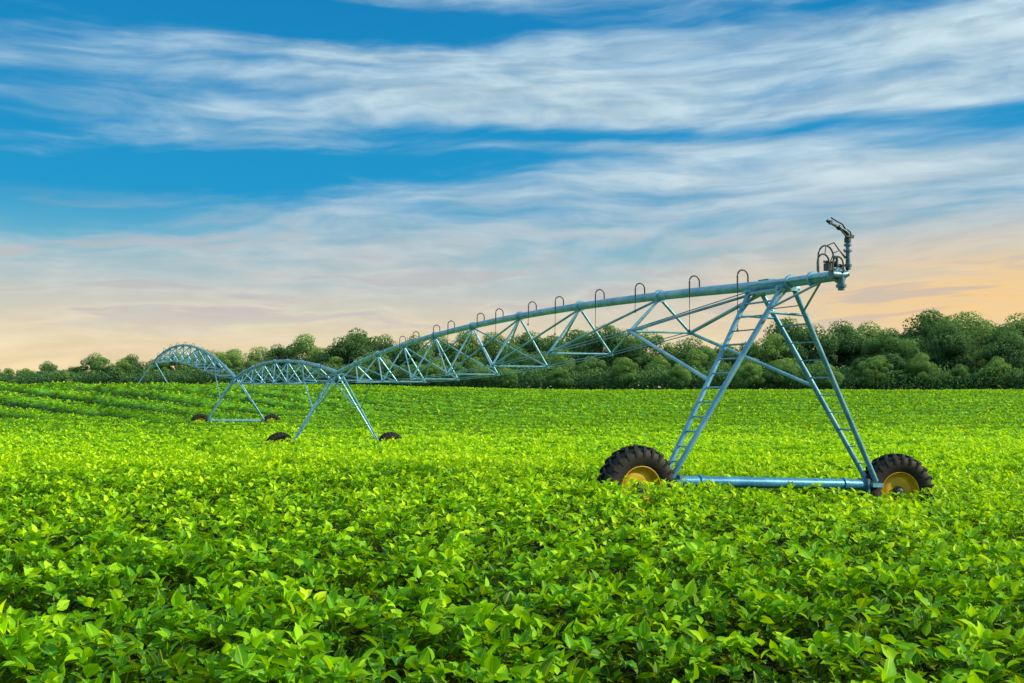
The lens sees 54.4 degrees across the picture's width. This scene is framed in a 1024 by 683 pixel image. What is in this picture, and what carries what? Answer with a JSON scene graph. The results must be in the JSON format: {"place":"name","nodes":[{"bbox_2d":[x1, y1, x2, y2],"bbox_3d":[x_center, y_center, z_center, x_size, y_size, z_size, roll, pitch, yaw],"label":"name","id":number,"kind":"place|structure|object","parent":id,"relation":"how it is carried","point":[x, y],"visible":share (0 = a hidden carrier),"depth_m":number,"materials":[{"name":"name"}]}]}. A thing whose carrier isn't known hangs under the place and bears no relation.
{"place":"outdoors","nodes":[
{"label":"outdoors","id":0,"kind":"place"},
{"bbox_2d":[0,508,1023,682],"bbox_3d":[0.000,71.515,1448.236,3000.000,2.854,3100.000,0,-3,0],"label":"ground","id":1,"kind":"structure","parent":0,"point":[771,665],"depth_m":10.22,"materials":[{"name":"soil"}]},
{"bbox_2d":[2,368,13,378],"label":"tree","id":2,"kind":"object","parent":1,"relation":"on","point":[8,371],"visible":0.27,"depth_m":242.01,"materials":[{"name":"green plant"}]},
{"bbox_2d":[8,379,17,383],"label":"tree","id":3,"kind":"object","parent":1,"relation":"on","point":[12,381],"visible":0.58,"depth_m":221.09,"materials":[{"name":"green plant"}]},
{"bbox_2d":[16,368,35,376],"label":"tree","id":4,"kind":"object","parent":1,"relation":"on","point":[26,371],"visible":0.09,"depth_m":241.80,"materials":[{"name":"green plant"}]},
{"bbox_2d":[37,361,57,382],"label":"tree","id":5,"kind":"object","parent":1,"relation":"on","point":[47,367],"visible":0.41,"depth_m":246.06,"materials":[{"name":"green plant"}]},
{"bbox_2d":[58,373,72,383],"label":"tree","id":6,"kind":"object","parent":1,"relation":"on","point":[66,378],"visible":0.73,"depth_m":219.75,"materials":[{"name":"green plant"}]},
{"bbox_2d":[66,366,75,376],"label":"tree","id":7,"kind":"object","parent":1,"relation":"on","point":[70,369],"visible":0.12,"depth_m":253.37,"materials":[{"name":"green plant"}]},
{"bbox_2d":[72,352,109,375],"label":"tree","id":8,"kind":"object","parent":1,"relation":"on","point":[95,363],"visible":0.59,"depth_m":249.65,"materials":[{"name":"green plant"}]},
{"bbox_2d":[95,362,113,379],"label":"tree","id":9,"kind":"object","parent":1,"relation":"on","point":[104,367],"visible":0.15,"depth_m":246.50,"materials":[{"name":"green plant"}]},
{"bbox_2d":[106,359,136,382],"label":"tree","id":10,"kind":"object","parent":1,"relation":"on","point":[123,366],"visible":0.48,"depth_m":224.57,"materials":[{"name":"green plant"}]},
{"bbox_2d":[122,353,148,378],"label":"tree","id":11,"kind":"object","parent":1,"relation":"on","point":[133,360],"visible":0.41,"depth_m":251.41,"materials":[{"name":"green plant"}]},
{"bbox_2d":[137,359,154,375],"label":"tree","id":12,"kind":"object","parent":1,"relation":"on","point":[141,370],"visible":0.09,"depth_m":244.09,"materials":[{"name":"green plant"}]},
{"bbox_2d":[143,363,174,382],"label":"tree","id":13,"kind":"object","parent":1,"relation":"on","point":[156,368],"visible":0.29,"depth_m":228.15,"materials":[{"name":"green plant"}]},
{"bbox_2d":[154,352,199,374],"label":"tree","id":14,"kind":"object","parent":1,"relation":"on","point":[178,366],"visible":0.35,"depth_m":229.11,"materials":[{"name":"green plant"}]},
{"bbox_2d":[186,378,195,383],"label":"tree","id":15,"kind":"object","parent":1,"relation":"on","point":[190,380],"visible":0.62,"depth_m":206.12,"materials":[{"name":"green plant"}]},
{"bbox_2d":[182,363,205,381],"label":"tree","id":16,"kind":"object","parent":1,"relation":"on","point":[193,367],"visible":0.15,"depth_m":218.85,"materials":[{"name":"green plant"}]},
{"bbox_2d":[183,349,216,379],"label":"tree","id":17,"kind":"object","parent":1,"relation":"on","point":[202,361],"visible":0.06,"depth_m":239.94,"materials":[{"name":"green plant"}]},
{"bbox_2d":[204,351,228,375],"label":"tree","id":18,"kind":"object","parent":1,"relation":"on","point":[217,356],"visible":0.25,"depth_m":218.89,"materials":[{"name":"green plant"}]},
{"bbox_2d":[218,352,248,380],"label":"tree","id":19,"kind":"object","parent":1,"relation":"on","point":[236,364],"visible":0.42,"depth_m":206.19,"materials":[{"name":"green plant"}]},
{"bbox_2d":[218,348,249,363],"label":"tree","id":20,"kind":"object","parent":1,"relation":"on","point":[235,351],"visible":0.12,"depth_m":230.99,"materials":[{"name":"green plant"}]},
{"bbox_2d":[243,346,273,368],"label":"tree","id":21,"kind":"object","parent":1,"relation":"on","point":[254,357],"visible":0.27,"depth_m":221.21,"materials":[{"name":"green plant"}]},
{"bbox_2d":[263,344,290,374],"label":"tree","id":22,"kind":"object","parent":1,"relation":"on","point":[277,352],"visible":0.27,"depth_m":207.39,"materials":[{"name":"green plant"}]},
{"bbox_2d":[277,333,318,368],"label":"tree","id":23,"kind":"object","parent":1,"relation":"on","point":[300,349],"visible":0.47,"depth_m":204.72,"materials":[{"name":"green plant"}]},
{"bbox_2d":[289,364,312,383],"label":"tree","id":24,"kind":"object","parent":1,"relation":"on","point":[298,372],"visible":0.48,"depth_m":173.56,"materials":[{"name":"green plant"}]},
{"bbox_2d":[302,347,327,367],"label":"tree","id":25,"kind":"object","parent":1,"relation":"on","point":[318,353],"visible":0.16,"depth_m":194.59,"materials":[{"name":"green plant"}]},
{"bbox_2d":[321,356,343,381],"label":"tree","id":26,"kind":"object","parent":1,"relation":"on","point":[338,361],"visible":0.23,"depth_m":181.24,"materials":[{"name":"green plant"}]},
{"bbox_2d":[316,341,365,381],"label":"tree","id":27,"kind":"object","parent":1,"relation":"on","point":[330,353],"visible":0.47,"depth_m":188.19,"materials":[{"name":"green plant"}]},
{"bbox_2d":[346,366,362,383],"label":"tree","id":28,"kind":"object","parent":1,"relation":"on","point":[352,374],"visible":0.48,"depth_m":163.21,"materials":[{"name":"green plant"}]},
{"bbox_2d":[331,327,382,365],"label":"tree","id":29,"kind":"object","parent":1,"relation":"on","point":[360,341],"visible":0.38,"depth_m":189.26,"materials":[{"name":"green plant"}]},
{"bbox_2d":[353,351,390,381],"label":"tree","id":30,"kind":"object","parent":1,"relation":"on","point":[366,364],"visible":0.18,"depth_m":166.55,"materials":[{"name":"green plant"}]},
{"bbox_2d":[366,333,407,369],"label":"tree","id":31,"kind":"object","parent":1,"relation":"on","point":[380,346],"visible":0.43,"depth_m":179.47,"materials":[{"name":"green plant"}]},
{"bbox_2d":[375,360,399,385],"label":"tree","id":32,"kind":"object","parent":1,"relation":"on","point":[388,365],"visible":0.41,"depth_m":157.36,"materials":[{"name":"green plant"}]},
{"bbox_2d":[396,335,431,366],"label":"tree","id":33,"kind":"object","parent":1,"relation":"on","point":[416,347],"visible":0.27,"depth_m":180.44,"materials":[{"name":"green plant"}]},
{"bbox_2d":[413,347,448,380],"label":"tree","id":34,"kind":"object","parent":1,"relation":"on","point":[427,357],"visible":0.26,"depth_m":162.62,"materials":[{"name":"green plant"}]},
{"bbox_2d":[419,363,443,386],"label":"tree","id":35,"kind":"object","parent":1,"relation":"on","point":[435,370],"visible":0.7,"depth_m":150.79,"materials":[{"name":"green plant"}]},
{"bbox_2d":[428,336,465,367],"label":"tree","id":36,"kind":"object","parent":1,"relation":"on","point":[442,345],"visible":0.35,"depth_m":180.01,"materials":[{"name":"green plant"}]},
{"bbox_2d":[449,362,467,372],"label":"tree","id":37,"kind":"object","parent":1,"relation":"on","point":[459,367],"visible":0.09,"depth_m":165.87,"materials":[{"name":"green plant"}]},
{"bbox_2d":[444,330,479,370],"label":"tree","id":38,"kind":"object","parent":1,"relation":"on","point":[473,341],"visible":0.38,"depth_m":180.84,"materials":[{"name":"green plant"}]},
{"bbox_2d":[465,356,489,387],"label":"tree","id":39,"kind":"object","parent":1,"relation":"on","point":[475,365],"visible":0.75,"depth_m":150.72,"materials":[{"name":"green plant"}]},
{"bbox_2d":[476,357,492,373],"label":"tree","id":40,"kind":"object","parent":1,"relation":"on","point":[485,363],"visible":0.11,"depth_m":162.13,"materials":[{"name":"green plant"}]},
{"bbox_2d":[469,331,504,367],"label":"tree","id":41,"kind":"object","parent":1,"relation":"on","point":[491,354],"visible":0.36,"depth_m":182.02,"materials":[{"name":"green plant"}]},
{"bbox_2d":[495,367,517,387],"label":"tree","id":42,"kind":"object","parent":1,"relation":"on","point":[506,379],"visible":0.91,"depth_m":149.50,"materials":[{"name":"green plant"}]},
{"bbox_2d":[0,381,1023,682],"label":"soybean crop","id":43,"kind":"object","parent":1,"relation":"on","point":[90,489],"visible":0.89,"depth_m":8.67,"materials":[{"name":"green plant"}]},
{"bbox_2d":[0,384,1023,522],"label":"soybean understorey","id":44,"kind":"object","parent":1,"relation":"on","point":[150,396],"visible":0.2,"depth_m":79.17,"materials":[{"name":"green plant"}]},
{"bbox_2d":[0,362,1023,389],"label":"woodland undergrowth","id":45,"kind":"object","parent":1,"relation":"on","point":[528,379],"visible":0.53,"depth_m":154.45,"materials":[{"name":"green plant"}]},
{"bbox_2d":[490,335,533,364],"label":"tree","id":46,"kind":"object","parent":1,"relation":"on","point":[504,340],"visible":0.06,"depth_m":182.35,"materials":[{"name":"green plant"}]},
{"bbox_2d":[492,342,539,373],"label":"tree","id":47,"kind":"object","parent":1,"relation":"on","point":[516,355],"visible":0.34,"depth_m":161.64,"materials":[{"name":"green plant"}]},
{"bbox_2d":[511,331,553,368],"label":"tree","id":48,"kind":"object","parent":1,"relation":"on","point":[530,348],"visible":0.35,"depth_m":175.23,"materials":[{"name":"green plant"}]},
{"bbox_2d":[137,217,935,527],"bbox_3d":[-14.972,2.207,56.668,7.267,7.015,94.989,1,-3,-25],"label":"irrigation system","id":49,"kind":"object","parent":1,"relation":"on","point":[896,473],"visible":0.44,"depth_m":15.54,"materials":[{"name":"metal"}]},
{"bbox_2d":[536,347,575,385],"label":"tree","id":50,"kind":"object","parent":1,"relation":"on","point":[558,358],"visible":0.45,"depth_m":163.85,"materials":[{"name":"green plant"}]},
{"bbox_2d":[533,334,579,375],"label":"tree","id":51,"kind":"object","parent":1,"relation":"on","point":[553,340],"visible":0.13,"depth_m":175.46,"materials":[{"name":"green plant"}]},
{"bbox_2d":[545,367,573,388],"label":"tree","id":52,"kind":"object","parent":1,"relation":"on","point":[555,380],"visible":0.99,"depth_m":149.48,"materials":[{"name":"green plant"}]},
{"bbox_2d":[561,327,604,369],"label":"tree","id":53,"kind":"object","parent":1,"relation":"on","point":[573,335],"visible":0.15,"depth_m":187.07,"materials":[{"name":"green plant"}]},
{"bbox_2d":[574,356,607,387],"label":"tree","id":54,"kind":"object","parent":1,"relation":"on","point":[588,366],"visible":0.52,"depth_m":158.01,"materials":[{"name":"green plant"}]},
{"bbox_2d":[571,323,628,370],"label":"tree","id":55,"kind":"object","parent":1,"relation":"on","point":[589,348],"visible":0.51,"depth_m":174.96,"materials":[{"name":"green plant"}]},
{"bbox_2d":[607,357,638,388],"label":"tree","id":56,"kind":"object","parent":1,"relation":"on","point":[624,369],"visible":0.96,"depth_m":151.18,"materials":[{"name":"green plant"}]},
{"bbox_2d":[597,328,649,371],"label":"tree","id":57,"kind":"object","parent":1,"relation":"on","point":[635,355],"visible":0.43,"depth_m":173.81,"materials":[{"name":"green plant"}]},
{"bbox_2d":[629,328,668,369],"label":"tree","id":58,"kind":"object","parent":1,"relation":"on","point":[649,356],"visible":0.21,"depth_m":185.27,"materials":[{"name":"green plant"}]},
{"bbox_2d":[640,354,671,384],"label":"tree","id":59,"kind":"object","parent":1,"relation":"on","point":[661,363],"visible":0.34,"depth_m":159.93,"materials":[{"name":"green plant"}]},
{"bbox_2d":[660,342,680,365],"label":"tree","id":60,"kind":"object","parent":1,"relation":"on","point":[671,350],"visible":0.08,"depth_m":185.59,"materials":[{"name":"green plant"}]},
{"bbox_2d":[669,363,690,388],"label":"tree","id":61,"kind":"object","parent":1,"relation":"on","point":[682,378],"visible":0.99,"depth_m":149.26,"materials":[{"name":"green plant"}]},
{"bbox_2d":[675,348,708,389],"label":"tree","id":62,"kind":"object","parent":1,"relation":"on","point":[696,359],"visible":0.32,"depth_m":158.35,"materials":[{"name":"green plant"}]},
{"bbox_2d":[667,336,717,370],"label":"tree","id":63,"kind":"object","parent":1,"relation":"on","point":[708,350],"visible":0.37,"depth_m":170.85,"materials":[{"name":"green plant"}]},
{"bbox_2d":[703,357,732,382],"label":"tree","id":64,"kind":"object","parent":1,"relation":"on","point":[722,363],"visible":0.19,"depth_m":157.46,"materials":[{"name":"green plant"}]},
{"bbox_2d":[712,342,743,368],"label":"tree","id":65,"kind":"object","parent":1,"relation":"on","point":[727,354],"visible":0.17,"depth_m":173.69,"materials":[{"name":"green plant"}]},
{"bbox_2d":[730,362,764,388],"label":"bush","id":66,"kind":"object","parent":1,"relation":"on","point":[745,373],"visible":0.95,"depth_m":149.29,"materials":[{"name":"green plant"}]},
{"bbox_2d":[739,357,768,387],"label":"bush","id":67,"kind":"object","parent":1,"relation":"on","point":[753,363],"visible":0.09,"depth_m":159.37,"materials":[{"name":"green plant"}]},
{"bbox_2d":[732,341,778,389],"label":"tree","id":68,"kind":"object","parent":1,"relation":"on","point":[749,350],"visible":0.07,"depth_m":179.64,"materials":[{"name":"green plant"}]},
{"bbox_2d":[748,333,798,371],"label":"tree","id":69,"kind":"object","parent":1,"relation":"on","point":[765,355],"visible":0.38,"depth_m":173.18,"materials":[{"name":"green plant"}]},
{"bbox_2d":[762,359,798,388],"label":"bush","id":70,"kind":"object","parent":1,"relation":"on","point":[771,376],"visible":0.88,"depth_m":150.68,"materials":[{"name":"green plant"}]},
{"bbox_2d":[780,358,806,388],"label":"bush","id":71,"kind":"object","parent":1,"relation":"on","point":[790,363],"visible":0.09,"depth_m":158.96,"materials":[{"name":"green plant"}]},
{"bbox_2d":[761,316,827,371],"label":"tree","id":72,"kind":"object","parent":1,"relation":"on","point":[795,333],"visible":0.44,"depth_m":176.27,"materials":[{"name":"green plant"}]},
{"bbox_2d":[786,323,844,367],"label":"tree","id":73,"kind":"object","parent":1,"relation":"on","point":[829,344],"visible":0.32,"depth_m":175.48,"materials":[{"name":"green plant"}]},
{"bbox_2d":[809,361,825,383],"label":"bush","id":74,"kind":"object","parent":1,"relation":"on","point":[815,364],"visible":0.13,"depth_m":163.77,"materials":[{"name":"green plant"}]},
{"bbox_2d":[819,366,843,388],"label":"bush","id":75,"kind":"object","parent":1,"relation":"on","point":[839,380],"visible":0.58,"depth_m":149.69,"materials":[{"name":"green plant"}]},
{"bbox_2d":[819,319,867,370],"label":"tree","id":76,"kind":"object","parent":1,"relation":"on","point":[850,350],"visible":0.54,"depth_m":177.41,"materials":[{"name":"green plant"}]},
{"bbox_2d":[841,320,885,366],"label":"tree","id":77,"kind":"object","parent":1,"relation":"on","point":[870,334],"visible":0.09,"depth_m":186.67,"materials":[{"name":"green plant"}]},
{"bbox_2d":[853,355,893,389],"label":"bush","id":78,"kind":"object","parent":1,"relation":"on","point":[866,367],"visible":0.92,"depth_m":152.35,"materials":[{"name":"green plant"}]},
{"bbox_2d":[852,330,919,389],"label":"tree","id":79,"kind":"object","parent":1,"relation":"on","point":[874,347],"visible":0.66,"depth_m":156.59,"materials":[{"name":"green plant"}]},
{"bbox_2d":[870,327,906,356],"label":"tree","id":80,"kind":"object","parent":1,"relation":"on","point":[893,330],"visible":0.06,"depth_m":177.84,"materials":[{"name":"green plant"}]},
{"bbox_2d":[892,338,935,371],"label":"tree","id":81,"kind":"object","parent":1,"relation":"on","point":[924,350],"visible":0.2,"depth_m":166.13,"materials":[{"name":"green plant"}]},
{"bbox_2d":[902,326,927,344],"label":"tree","id":82,"kind":"object","parent":1,"relation":"on","point":[914,329],"visible":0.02,"depth_m":184.14,"materials":[{"name":"green plant"}]},
{"bbox_2d":[905,353,941,388],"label":"tree","id":83,"kind":"object","parent":1,"relation":"on","point":[918,365],"visible":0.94,"depth_m":152.49,"materials":[{"name":"green plant"}]},
{"bbox_2d":[896,307,984,372],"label":"tree","id":84,"kind":"object","parent":1,"relation":"on","point":[921,332],"visible":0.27,"depth_m":173.52,"materials":[{"name":"green plant"}]},
{"bbox_2d":[921,320,975,371],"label":"tree","id":85,"kind":"object","parent":1,"relation":"on","point":[951,343],"visible":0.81,"depth_m":164.37,"materials":[{"name":"green plant"}]},
{"bbox_2d":[946,364,974,387],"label":"bush","id":86,"kind":"object","parent":1,"relation":"on","point":[960,371],"visible":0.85,"depth_m":153.03,"materials":[{"name":"green plant"}]},
{"bbox_2d":[947,310,995,366],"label":"tree","id":87,"kind":"object","parent":1,"relation":"on","point":[971,321],"visible":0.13,"depth_m":180.09,"materials":[{"name":"green plant"}]},
{"bbox_2d":[962,348,990,382],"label":"tree","id":88,"kind":"object","parent":1,"relation":"on","point":[980,361],"visible":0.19,"depth_m":164.90,"materials":[{"name":"green plant"}]},
{"bbox_2d":[966,320,999,366],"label":"tree","id":89,"kind":"object","parent":1,"relation":"on","point":[991,325],"visible":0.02,"depth_m":186.11,"materials":[{"name":"green plant"}]},
{"bbox_2d":[980,356,1011,386],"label":"bush","id":90,"kind":"object","parent":1,"relation":"on","point":[996,363],"visible":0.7,"depth_m":152.78,"materials":[{"name":"green plant"}]},
{"bbox_2d":[977,331,1023,387],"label":"tree","id":91,"kind":"object","parent":1,"relation":"on","point":[1011,352],"visible":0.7,"depth_m":159.05,"materials":[{"name":"green plant"}]},
{"bbox_2d":[979,323,1023,367],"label":"tree","id":92,"kind":"object","parent":1,"relation":"on","point":[995,336],"visible":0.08,"depth_m":173.67,"materials":[{"name":"green plant"}]},
{"bbox_2d":[990,313,1023,345],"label":"tree","id":93,"kind":"object","parent":1,"relation":"on","point":[1019,324],"visible":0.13,"depth_m":184.02,"materials":[{"name":"green plant"}]},
{"bbox_2d":[0,0,1023,389],"label":"sky","id":94,"kind":"structure","parent":0,"point":[218,175],"materials":[{"name":"blue"}]}
]}

